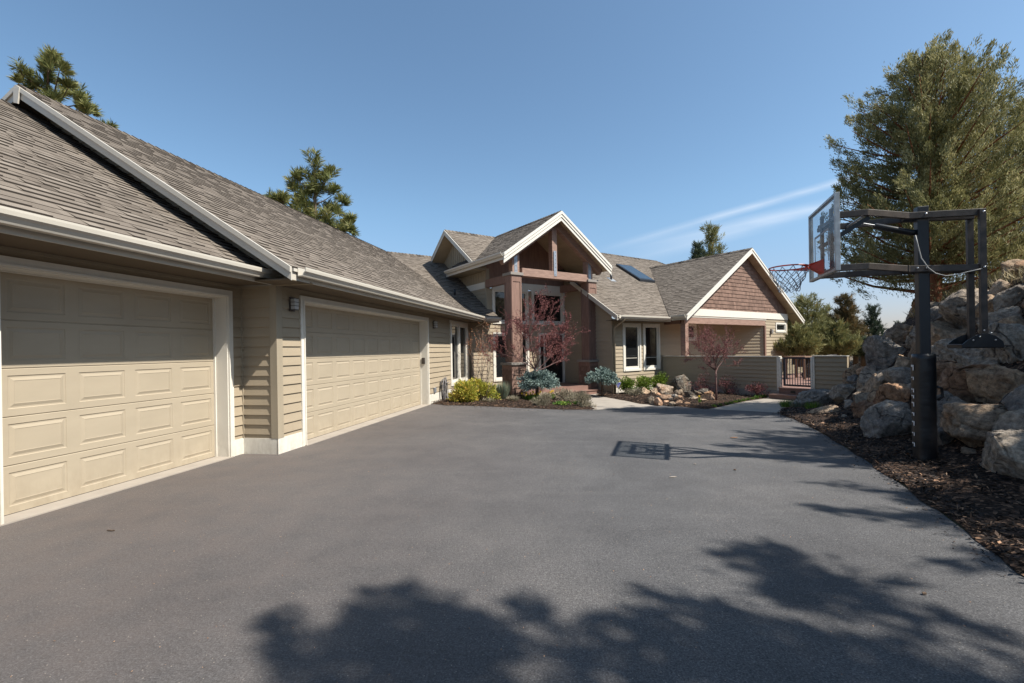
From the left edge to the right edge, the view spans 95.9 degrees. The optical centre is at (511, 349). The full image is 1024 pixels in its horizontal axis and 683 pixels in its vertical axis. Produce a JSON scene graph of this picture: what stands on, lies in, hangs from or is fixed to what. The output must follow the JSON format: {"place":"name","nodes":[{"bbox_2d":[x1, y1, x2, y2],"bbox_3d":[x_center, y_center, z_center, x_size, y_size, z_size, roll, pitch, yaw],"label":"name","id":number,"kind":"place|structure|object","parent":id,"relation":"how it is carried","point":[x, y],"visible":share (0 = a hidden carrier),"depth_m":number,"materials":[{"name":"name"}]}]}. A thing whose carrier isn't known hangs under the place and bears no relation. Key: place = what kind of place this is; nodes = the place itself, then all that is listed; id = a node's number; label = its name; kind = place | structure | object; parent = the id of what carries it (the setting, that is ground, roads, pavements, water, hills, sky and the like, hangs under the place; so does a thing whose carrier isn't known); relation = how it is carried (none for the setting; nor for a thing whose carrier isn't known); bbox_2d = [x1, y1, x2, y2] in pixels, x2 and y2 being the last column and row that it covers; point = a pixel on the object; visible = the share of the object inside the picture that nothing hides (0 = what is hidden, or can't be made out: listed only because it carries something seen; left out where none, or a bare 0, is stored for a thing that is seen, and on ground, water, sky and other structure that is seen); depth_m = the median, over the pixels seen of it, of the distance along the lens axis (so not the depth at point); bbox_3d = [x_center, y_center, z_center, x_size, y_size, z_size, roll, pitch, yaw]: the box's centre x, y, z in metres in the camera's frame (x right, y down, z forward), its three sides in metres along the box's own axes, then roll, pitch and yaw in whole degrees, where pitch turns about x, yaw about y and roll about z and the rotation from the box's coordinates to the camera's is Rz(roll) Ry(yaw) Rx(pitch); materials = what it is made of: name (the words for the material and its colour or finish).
{"place":"outdoors","nodes":[
{"label":"outdoors","id":0,"kind":"place"},
{"bbox_2d":[0,404,1023,682],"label":"driveway","id":1,"kind":"structure","parent":0,"point":[446,544],"depth_m":3.18,"materials":[{"name":"asphalt"}]},
{"bbox_2d":[772,412,1018,583],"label":"mulch chips","id":2,"kind":"object","parent":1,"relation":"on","point":[906,498],"visible":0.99,"depth_m":4.44,"materials":[{"name":"brown wood"}]},
{"bbox_2d":[0,0,1023,331],"label":"sky","id":3,"kind":"structure","parent":0,"point":[645,123],"materials":[{"name":"blue"}]},
{"bbox_2d":[557,276,1023,575],"bbox_3d":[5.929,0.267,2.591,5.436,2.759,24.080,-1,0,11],"label":"mulch bed","id":4,"kind":"object","parent":0,"point":[997,508],"visible":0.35,"depth_m":4.80,"materials":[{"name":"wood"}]},
{"bbox_2d":[6,42,119,127],"bbox_3d":[-16.469,-8.367,16.732,3.254,5.344,2.651,-1,0,-28],"label":"pine tree","id":5,"kind":"object","parent":4,"relation":"on","point":[48,60],"visible":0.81,"depth_m":16.54,"materials":[{"name":"green plant"}]},
{"bbox_2d":[264,187,292,205],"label":"pine tree","id":6,"kind":"object","parent":4,"relation":"on","point":[280,196],"visible":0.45,"depth_m":22.65,"materials":[{"name":"green plant"}]},
{"bbox_2d":[282,146,359,235],"bbox_3d":[-9.169,-6.661,22.124,3.602,6.040,2.374,-1,0,-27],"label":"pine tree","id":7,"kind":"object","parent":4,"relation":"on","point":[305,192],"visible":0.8,"depth_m":21.84,"materials":[{"name":"green plant"}]},
{"bbox_2d":[0,83,804,526],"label":"house","id":8,"kind":"structure","parent":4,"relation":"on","point":[164,313],"depth_m":6.92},
{"bbox_2d":[0,272,214,515],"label":"garage door","id":9,"kind":"structure","parent":8,"relation":"in","point":[103,386],"depth_m":5.15,"materials":[{"name":"paint"}]},
{"bbox_2d":[305,305,419,439],"bbox_3d":[-3.087,0.386,10.218,0.032,2.321,5.430,-1,0,11],"label":"garage door","id":10,"kind":"structure","parent":8,"relation":"in","point":[360,368],"depth_m":9.51,"materials":[{"name":"paint"}]},
{"bbox_2d":[440,377,448,399],"bbox_3d":[-2.023,1.226,13.844,0.246,0.847,0.308,-1,0,0],"label":"garden hose","id":11,"kind":"object","parent":8,"relation":"attached to","point":[444,386],"visible":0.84,"depth_m":13.75,"materials":[{"name":"rubber"}]},
{"bbox_2d":[449,320,468,385],"bbox_3d":[-1.836,0.115,15.810,0.260,2.130,1.994,-1,0,10],"label":"window","id":12,"kind":"structure","parent":8,"relation":"in","point":[459,362],"depth_m":15.71,"materials":[{"name":"beige paint"}]},
{"bbox_2d":[492,288,528,324],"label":"window","id":13,"kind":"structure","parent":8,"relation":"in","point":[498,301],"depth_m":17.99,"materials":[{"name":"glass"}]},
{"bbox_2d":[493,332,529,381],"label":"window","id":14,"kind":"structure","parent":8,"relation":"in","point":[497,372],"depth_m":17.92,"materials":[{"name":"beige paint"}]},
{"bbox_2d":[531,291,563,324],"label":"window","id":15,"kind":"structure","parent":8,"relation":"in","point":[558,296],"depth_m":19.32,"materials":[{"name":"glass"}]},
{"bbox_2d":[545,335,562,381],"bbox_3d":[1.742,0.397,19.413,0.858,1.990,0.494,-1,0,-7],"label":"front door","id":16,"kind":"structure","parent":8,"relation":"in","point":[557,369],"depth_m":19.47,"materials":[{"name":"black metal"}]},
{"bbox_2d":[622,323,641,370],"bbox_3d":[4.683,-0.097,18.096,0.906,1.871,0.660,-1,0,0],"label":"window","id":17,"kind":"structure","parent":8,"relation":"in","point":[632,359],"depth_m":18.13,"materials":[{"name":"beige paint"}]},
{"bbox_2d":[643,323,660,369],"bbox_3d":[5.649,-0.112,18.754,0.906,1.871,0.660,-1,0,0],"label":"window","id":18,"kind":"structure","parent":8,"relation":"in","point":[651,332],"depth_m":18.79,"materials":[{"name":"beige paint"}]},
{"bbox_2d":[688,324,696,340],"bbox_3d":[7.714,-0.770,20.166,0.881,0.770,0.644,-1,0,0],"label":"window","id":19,"kind":"structure","parent":8,"relation":"in","point":[691,325],"depth_m":20.33,"materials":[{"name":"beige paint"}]},
{"bbox_2d":[775,323,785,332],"bbox_3d":[13.151,-1.074,22.640,0.960,0.480,0.563,-1,0,-7],"label":"window","id":20,"kind":"structure","parent":8,"relation":"in","point":[780,327],"depth_m":22.65,"materials":[{"name":"beige paint"}]},
{"bbox_2d":[431,389,595,409],"bbox_3d":[0.037,1.591,15.175,4.708,0.304,5.080,-1,0,0],"label":"mulch bed","id":21,"kind":"object","parent":4,"relation":"on","point":[564,407],"visible":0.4,"depth_m":13.32,"materials":[{"name":"wood"}]},
{"bbox_2d":[446,379,478,401],"bbox_3d":[-1.406,1.201,13.298,0.978,0.753,0.977,-1,0,0],"label":"leafy shrub","id":22,"kind":"object","parent":21,"relation":"on","point":[461,391],"visible":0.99,"depth_m":13.10,"materials":[{"name":"yellow plant"}]},
{"bbox_2d":[465,320,495,381],"bbox_3d":[-1.039,0.255,15.463,1.156,2.657,1.217,-1,0,-16],"label":"young birch","id":23,"kind":"object","parent":21,"relation":"on","point":[482,368],"visible":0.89,"depth_m":15.56,"materials":[{"name":"brown plant"}]},
{"bbox_2d":[467,377,499,399],"bbox_3d":[-0.857,1.195,13.847,1.090,0.781,0.725,-1,0,0],"label":"leafy shrub","id":24,"kind":"object","parent":21,"relation":"on","point":[485,389],"visible":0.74,"depth_m":13.77,"materials":[{"name":"yellow plant"}]},
{"bbox_2d":[494,381,512,398],"bbox_3d":[-0.301,1.268,14.595,0.736,0.648,0.809,-1,0,44],"label":"fescue clump","id":25,"kind":"object","parent":21,"relation":"on","point":[503,391],"visible":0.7,"depth_m":14.44,"materials":[{"name":"plant"}]},
{"bbox_2d":[481,284,589,396],"bbox_3d":[0.723,-0.175,15.419,3.534,3.933,3.534,-1,0,0],"label":"flowering plum tree","id":26,"kind":"object","parent":21,"relation":"on","point":[553,333],"visible":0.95,"depth_m":14.97,"materials":[{"name":"red plant"}]},
{"bbox_2d":[516,368,560,392],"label":"dwarf spruce","id":27,"kind":"object","parent":21,"relation":"on","point":[528,382],"visible":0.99,"depth_m":15.03,"materials":[{"name":"green plant"}]},
{"bbox_2d":[531,392,552,405],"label":"lavender","id":28,"kind":"object","parent":21,"relation":"on","point":[545,397],"visible":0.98,"depth_m":13.88,"materials":[{"name":"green plant"}]},
{"bbox_2d":[551,387,581,401],"bbox_3d":[1.756,1.453,14.517,1.009,0.609,0.783,-1,0,26],"label":"lavender","id":29,"kind":"object","parent":21,"relation":"on","point":[568,396],"visible":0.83,"depth_m":14.47,"materials":[{"name":"green plant"}]},
{"bbox_2d":[570,390,596,406],"bbox_3d":[2.071,1.447,13.491,0.767,0.601,0.614,-1,0,0],"label":"lavender","id":30,"kind":"object","parent":21,"relation":"on","point":[585,399],"visible":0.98,"depth_m":13.50,"materials":[{"name":"green plant"}]},
{"bbox_2d":[578,393,655,409],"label":"walkway","id":31,"kind":"structure","parent":4,"relation":"on","point":[600,402],"depth_m":14.33,"materials":[{"name":"concrete"}]},
{"bbox_2d":[584,366,620,396],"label":"dwarf spruce","id":32,"kind":"object","parent":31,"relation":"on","point":[602,376],"visible":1,"depth_m":16.25,"materials":[{"name":"green plant"}]},
{"bbox_2d":[597,389,767,408],"bbox_3d":[5.570,1.607,15.932,4.571,0.088,5.408,-1,0,-34],"label":"mulch bed","id":33,"kind":"object","parent":4,"relation":"on","point":[608,395],"visible":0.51,"depth_m":14.93,"materials":[{"name":"wood"}]},
{"bbox_2d":[618,376,636,392],"bbox_3d":[4.224,1.319,17.003,0.774,0.735,0.597,-1,0,-27],"label":"boxwood","id":34,"kind":"object","parent":33,"relation":"on","point":[627,384],"visible":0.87,"depth_m":16.91,"materials":[{"name":"green plant"}]},
{"bbox_2d":[623,386,644,394],"bbox_3d":[4.300,1.492,16.375,0.900,0.390,0.466,-1,0,-15],"label":"barberry","id":35,"kind":"object","parent":33,"relation":"on","point":[633,392],"visible":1,"depth_m":16.35,"materials":[{"name":"plant"}]},
{"bbox_2d":[634,374,653,390],"bbox_3d":[5.028,1.313,17.568,0.714,0.722,0.761,-1,0,33],"label":"boxwood","id":36,"kind":"object","parent":33,"relation":"on","point":[645,383],"visible":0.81,"depth_m":17.49,"materials":[{"name":"green plant"}]},
{"bbox_2d":[650,371,668,387],"bbox_3d":[5.774,1.240,18.202,0.774,0.840,0.650,-1,0,37],"label":"boxwood","id":37,"kind":"object","parent":33,"relation":"on","point":[661,379],"visible":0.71,"depth_m":18.12,"materials":[{"name":"green plant"}]},
{"bbox_2d":[655,383,673,393],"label":"garden rock","id":38,"kind":"object","parent":33,"relation":"on","point":[662,388],"visible":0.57,"depth_m":16.75,"materials":[{"name":"stone"}]},
{"bbox_2d":[669,374,691,391],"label":"garden rock","id":39,"kind":"object","parent":33,"relation":"on","point":[678,382],"visible":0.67,"depth_m":17.39,"materials":[{"name":"stone"}]},
{"bbox_2d":[685,373,713,390],"bbox_3d":[6.885,1.248,16.961,1.136,0.796,0.723,-1,0,0],"label":"barberry","id":40,"kind":"object","parent":33,"relation":"on","point":[700,387],"visible":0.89,"depth_m":16.91,"materials":[{"name":"red plant"}]},
{"bbox_2d":[681,322,746,399],"bbox_3d":[6.399,0.444,14.489,2.191,2.605,2.122,-1,0,0],"label":"flowering plum tree","id":41,"kind":"object","parent":33,"relation":"on","point":[712,352],"visible":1,"depth_m":14.37,"materials":[{"name":"red plant"}]},
{"bbox_2d":[712,375,739,393],"bbox_3d":[7.531,1.237,16.304,1.033,0.794,0.687,-1,0,42],"label":"barberry","id":42,"kind":"object","parent":33,"relation":"on","point":[725,385],"visible":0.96,"depth_m":16.23,"materials":[{"name":"red plant"}]},
{"bbox_2d":[743,382,770,395],"bbox_3d":[8.170,1.347,15.368,0.795,0.554,0.580,-1,0,39],"label":"barberry","id":43,"kind":"object","parent":33,"relation":"on","point":[756,388],"visible":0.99,"depth_m":15.35,"materials":[{"name":"red plant"}]},
{"bbox_2d":[688,240,707,259],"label":"juniper tree","id":44,"kind":"object","parent":4,"relation":"on","point":[698,252],"visible":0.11,"depth_m":36.84,"materials":[{"name":"green plant"}]},
{"bbox_2d":[699,221,727,256],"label":"juniper tree","id":45,"kind":"object","parent":4,"relation":"on","point":[710,233],"visible":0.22,"depth_m":37.63,"materials":[{"name":"green plant"}]},
{"bbox_2d":[662,356,781,396],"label":"courtyard wall","id":46,"kind":"structure","parent":4,"relation":"on","point":[747,370],"depth_m":16.58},
{"bbox_2d":[779,357,781,386],"bbox_3d":[8.859,0.971,15.236,0.100,1.470,0.060,-1,0,-34],"label":"gate post","id":47,"kind":"object","parent":46,"relation":"attached to","point":[780,374],"visible":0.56,"depth_m":15.21,"materials":[{"name":"beige paint"}]},
{"bbox_2d":[781,357,810,386],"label":"metal gate","id":48,"kind":"structure","parent":47,"relation":"attached to","point":[784,371],"depth_m":14.92,"materials":[{"name":"metal"}]},
{"bbox_2d":[712,397,794,412],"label":"walkway","id":49,"kind":"structure","parent":4,"relation":"on","point":[765,405],"depth_m":13.00,"materials":[{"name":"concrete"}]},
{"bbox_2d":[768,387,811,399],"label":"deck steps","id":50,"kind":"structure","parent":49,"relation":"on","point":[788,393],"depth_m":14.82,"materials":[{"name":"brown wood"}]},
{"bbox_2d":[782,373,810,387],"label":"deck","id":51,"kind":"structure","parent":4,"relation":"on","point":[790,382],"depth_m":17.80,"materials":[{"name":"wood"}]},
{"bbox_2d":[773,319,825,366],"bbox_3d":[13.682,-0.335,21.968,2.426,2.343,2.360,-1,0,0],"label":"juniper tree","id":52,"kind":"object","parent":4,"relation":"on","point":[801,341],"visible":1,"depth_m":21.75,"materials":[{"name":"green plant"}]},
{"bbox_2d":[794,388,833,406],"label":"boulder","id":53,"kind":"object","parent":4,"relation":"on","point":[815,395],"visible":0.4,"depth_m":11.71,"materials":[{"name":"stone"}]},
{"bbox_2d":[787,292,851,364],"bbox_3d":[15.721,-1.104,23.995,3.661,3.942,3.000,-1,0,30],"label":"juniper tree","id":54,"kind":"object","parent":4,"relation":"on","point":[813,316],"visible":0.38,"depth_m":23.68,"materials":[{"name":"green plant"}]},
{"bbox_2d":[805,405,840,413],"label":"boulder","id":55,"kind":"object","parent":4,"relation":"on","point":[827,409],"visible":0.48,"depth_m":9.48,"materials":[{"name":"stone"}]},
{"bbox_2d":[814,302,840,354],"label":"juniper tree","id":56,"kind":"object","parent":4,"relation":"on","point":[827,313],"visible":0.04,"depth_m":26.88,"materials":[{"name":"green plant"}]},
{"bbox_2d":[812,355,848,389],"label":"courtyard wall","id":57,"kind":"structure","parent":4,"relation":"on","point":[828,371],"depth_m":14.06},
{"bbox_2d":[816,317,862,355],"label":"juniper tree","id":58,"kind":"object","parent":4,"relation":"on","point":[848,346],"visible":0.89,"depth_m":22.56,"materials":[{"name":"green plant"}]},
{"bbox_2d":[828,384,855,403],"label":"boulder","id":59,"kind":"object","parent":4,"relation":"on","point":[839,393],"visible":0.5,"depth_m":10.31,"materials":[{"name":"stone"}]},
{"bbox_2d":[826,291,871,365],"bbox_3d":[18.079,-1.135,25.087,2.511,4.055,2.690,-1,0,-30],"label":"juniper tree","id":60,"kind":"object","parent":4,"relation":"on","point":[843,301],"visible":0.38,"depth_m":24.72,"materials":[{"name":"green plant"}]},
{"bbox_2d":[842,364,861,383],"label":"boulder","id":61,"kind":"object","parent":4,"relation":"on","point":[851,370],"visible":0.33,"depth_m":11.89,"materials":[{"name":"stone"}]},
{"bbox_2d":[846,374,858,383],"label":"infill rock","id":62,"kind":"object","parent":4,"relation":"on","point":[851,379],"visible":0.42,"depth_m":11.24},
{"bbox_2d":[851,335,866,365],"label":"juniper tree","id":63,"kind":"object","parent":4,"relation":"on","point":[860,353],"visible":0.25,"depth_m":23.87,"materials":[{"name":"green plant"}]},
{"bbox_2d":[851,315,867,364],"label":"juniper tree","id":64,"kind":"object","parent":4,"relation":"on","point":[855,360],"visible":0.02,"depth_m":26.84,"materials":[{"name":"green plant"}]},
{"bbox_2d":[852,391,868,402],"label":"infill rock","id":65,"kind":"object","parent":4,"relation":"on","point":[858,396],"visible":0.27,"depth_m":8.54,"materials":[{"name":"stone"}]},
{"bbox_2d":[850,400,873,417],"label":"boulder","id":66,"kind":"object","parent":4,"relation":"on","point":[858,409],"visible":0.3,"depth_m":8.38,"materials":[{"name":"stone"}]},
{"bbox_2d":[856,366,877,390],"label":"boulder","id":67,"kind":"object","parent":4,"relation":"on","point":[866,373],"visible":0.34,"depth_m":9.55,"materials":[{"name":"stone"}]},
{"bbox_2d":[861,373,883,392],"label":"boulder","id":68,"kind":"object","parent":4,"relation":"on","point":[871,383],"visible":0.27,"depth_m":8.77,"materials":[{"name":"stone"}]},
{"bbox_2d":[861,303,887,335],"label":"juniper tree","id":69,"kind":"object","parent":4,"relation":"on","point":[874,325],"visible":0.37,"depth_m":28.77,"materials":[{"name":"green plant"}]},
{"bbox_2d":[872,366,893,382],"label":"infill rock","id":70,"kind":"object","parent":4,"relation":"on","point":[879,377],"visible":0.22,"depth_m":8.65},
{"bbox_2d":[862,335,906,369],"bbox_3d":[7.791,0.225,9.578,0.766,1.061,0.800,-1,0,10],"label":"boulder","id":71,"kind":"object","parent":4,"relation":"on","point":[881,352],"visible":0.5,"depth_m":9.43,"materials":[{"name":"stone"}]},
{"bbox_2d":[860,399,911,437],"bbox_3d":[5.664,1.200,6.863,0.719,0.887,0.631,-1,0,-16],"label":"boulder","id":72,"kind":"object","parent":4,"relation":"on","point":[885,418],"visible":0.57,"depth_m":6.74,"materials":[{"name":"stone"}]},
{"bbox_2d":[768,192,1004,461],"bbox_3d":[4.484,-0.158,5.704,2.319,3.370,1.070,-1,0,19],"label":"basketball hoop","id":73,"kind":"object","parent":4,"relation":"on","point":[924,387],"visible":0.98,"depth_m":5.49,"materials":[{"name":"black metal"}]},
{"bbox_2d":[872,383,911,404],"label":"boulder","id":74,"kind":"object","parent":4,"relation":"on","point":[900,392],"visible":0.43,"depth_m":7.68,"materials":[{"name":"stone"}]},
{"bbox_2d":[882,367,910,383],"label":"infill rock","id":75,"kind":"object","parent":4,"relation":"on","point":[901,375],"visible":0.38,"depth_m":8.06,"materials":[{"name":"stone"}]},
{"bbox_2d":[885,322,913,343],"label":"boulder","id":76,"kind":"object","parent":4,"relation":"on","point":[898,332],"visible":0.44,"depth_m":9.88,"materials":[{"name":"stone"}]},
{"bbox_2d":[894,354,910,367],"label":"boulder","id":77,"kind":"object","parent":4,"relation":"on","point":[902,361],"visible":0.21,"depth_m":8.24,"materials":[{"name":"stone"}]},
{"bbox_2d":[908,326,914,345],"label":"boulder","id":78,"kind":"object","parent":4,"relation":"on","point":[911,338],"visible":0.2,"depth_m":8.89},
{"bbox_2d":[816,29,1023,311],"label":"juniper tree","id":79,"kind":"object","parent":4,"relation":"on","point":[941,136],"visible":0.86,"depth_m":9.36,"materials":[{"name":"green plant"}]},
{"bbox_2d":[908,320,958,357],"bbox_3d":[7.458,-0.080,7.949,0.778,0.880,0.739,-1,-6,-6],"label":"boulder","id":80,"kind":"object","parent":4,"relation":"on","point":[940,330],"visible":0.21,"depth_m":7.81,"materials":[{"name":"stone"}]},
{"bbox_2d":[930,306,946,321],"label":"boulder","id":81,"kind":"object","parent":4,"relation":"on","point":[935,315],"visible":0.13,"depth_m":8.46,"materials":[{"name":"stone"}]},
{"bbox_2d":[937,421,953,444],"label":"infill rock","id":82,"kind":"object","parent":4,"relation":"on","point":[944,437],"visible":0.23,"depth_m":5.79,"materials":[{"name":"stone"}]},
{"bbox_2d":[936,359,956,380],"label":"boulder","id":83,"kind":"object","parent":4,"relation":"on","point":[942,364],"visible":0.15,"depth_m":6.88,"materials":[{"name":"stone"}]},
{"bbox_2d":[937,391,966,422],"bbox_3d":[5.819,0.991,6.024,0.789,0.920,0.875,-1,-12,-20],"label":"boulder","id":84,"kind":"object","parent":4,"relation":"on","point":[949,397],"visible":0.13,"depth_m":5.96,"materials":[{"name":"stone"}]},
{"bbox_2d":[947,328,966,337],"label":"boulder","id":85,"kind":"object","parent":4,"relation":"on","point":[958,333],"visible":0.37,"depth_m":7.61,"materials":[{"name":"stone"}]},
{"bbox_2d":[890,76,1023,265],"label":"juniper tree","id":86,"kind":"object","parent":4,"relation":"on","point":[1011,113],"visible":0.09,"depth_m":10.77,"materials":[{"name":"green plant"}]},
{"bbox_2d":[931,338,985,365],"bbox_3d":[6.817,0.090,6.931,0.778,0.607,0.971,-1,-1,-14],"label":"boulder","id":87,"kind":"object","parent":4,"relation":"on","point":[963,356],"visible":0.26,"depth_m":6.78,"materials":[{"name":"stone"}]},
{"bbox_2d":[903,264,1023,318],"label":"dry grass","id":88,"kind":"structure","parent":4,"relation":"on","point":[991,281],"depth_m":8.06,"materials":[{"name":"plant"}]},
{"bbox_2d":[937,364,991,402],"bbox_3d":[6.089,0.650,6.093,0.674,0.946,0.797,-1,0,14],"label":"boulder","id":89,"kind":"object","parent":4,"relation":"on","point":[953,381],"visible":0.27,"depth_m":6.05,"materials":[{"name":"stone"}]},
{"bbox_2d":[938,288,994,328],"bbox_3d":[7.734,-0.616,7.754,0.852,0.830,0.924,-1,0,42],"label":"boulder","id":90,"kind":"object","parent":4,"relation":"on","point":[952,309],"visible":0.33,"depth_m":7.62,"materials":[{"name":"stone"}]},
{"bbox_2d":[960,447,976,453],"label":"boulder","id":91,"kind":"object","parent":4,"relation":"on","point":[965,450],"visible":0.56,"depth_m":5.36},
{"bbox_2d":[939,402,1007,446],"bbox_3d":[5.677,0.967,5.430,0.848,0.650,0.850,-1,0,27],"label":"boulder","id":92,"kind":"object","parent":4,"relation":"on","point":[969,424],"visible":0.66,"depth_m":5.40,"materials":[{"name":"stone"}]},
{"bbox_2d":[975,294,993,316],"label":"infill rock","id":93,"kind":"object","parent":4,"relation":"on","point":[990,302],"visible":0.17,"depth_m":7.26,"materials":[{"name":"stone"}]},
{"bbox_2d":[980,357,999,364],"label":"boulder","id":94,"kind":"object","parent":4,"relation":"on","point":[989,360],"visible":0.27,"depth_m":6.24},
{"bbox_2d":[964,364,1023,403],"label":"boulder","id":95,"kind":"object","parent":4,"relation":"on","point":[994,383],"visible":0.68,"depth_m":5.69,"materials":[{"name":"stone"}]},
{"bbox_2d":[976,306,1022,332],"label":"boulder","id":96,"kind":"object","parent":4,"relation":"on","point":[997,316],"visible":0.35,"depth_m":6.68,"materials":[{"name":"stone"}]},
{"bbox_2d":[988,279,1011,294],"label":"infill rock","id":97,"kind":"object","parent":4,"relation":"on","point":[999,285],"visible":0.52,"depth_m":7.48,"materials":[{"name":"stone"}]},
{"bbox_2d":[980,429,1023,478],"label":"boulder","id":98,"kind":"object","parent":4,"relation":"on","point":[1002,452],"visible":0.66,"depth_m":4.60,"materials":[{"name":"stone"}]},
{"bbox_2d":[983,322,1023,363],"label":"boulder","id":99,"kind":"object","parent":4,"relation":"on","point":[1011,336],"visible":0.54,"depth_m":6.00,"materials":[{"name":"stone"}]},
{"bbox_2d":[992,409,1023,430],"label":"infill rock","id":100,"kind":"object","parent":4,"relation":"on","point":[1008,420],"visible":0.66,"depth_m":5.00,"materials":[{"name":"stone"}]},
{"bbox_2d":[992,284,1023,310],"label":"boulder","id":101,"kind":"object","parent":4,"relation":"on","point":[1012,296],"visible":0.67,"depth_m":7.01,"materials":[{"name":"stone"}]},
{"bbox_2d":[997,316,1023,325],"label":"infill rock","id":102,"kind":"object","parent":4,"relation":"on","point":[1013,319],"visible":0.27,"depth_m":6.38,"materials":[{"name":"stone"}]},
{"bbox_2d":[1000,259,1021,280],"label":"infill rock","id":103,"kind":"object","parent":4,"relation":"on","point":[1008,264],"visible":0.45,"depth_m":7.96,"materials":[{"name":"stone"}]},
{"bbox_2d":[1000,384,1023,410],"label":"infill rock","id":104,"kind":"object","parent":4,"relation":"on","point":[1012,400],"visible":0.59,"depth_m":5.23,"materials":[{"name":"stone"}]},
{"bbox_2d":[784,356,811,378],"bbox_3d":[12.002,0.740,19.233,1.000,0.930,0.800,-1,0,-34],"label":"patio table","id":105,"kind":"object","parent":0,"point":[796,365],"visible":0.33,"depth_m":19.21,"materials":[{"name":"brown wood"}]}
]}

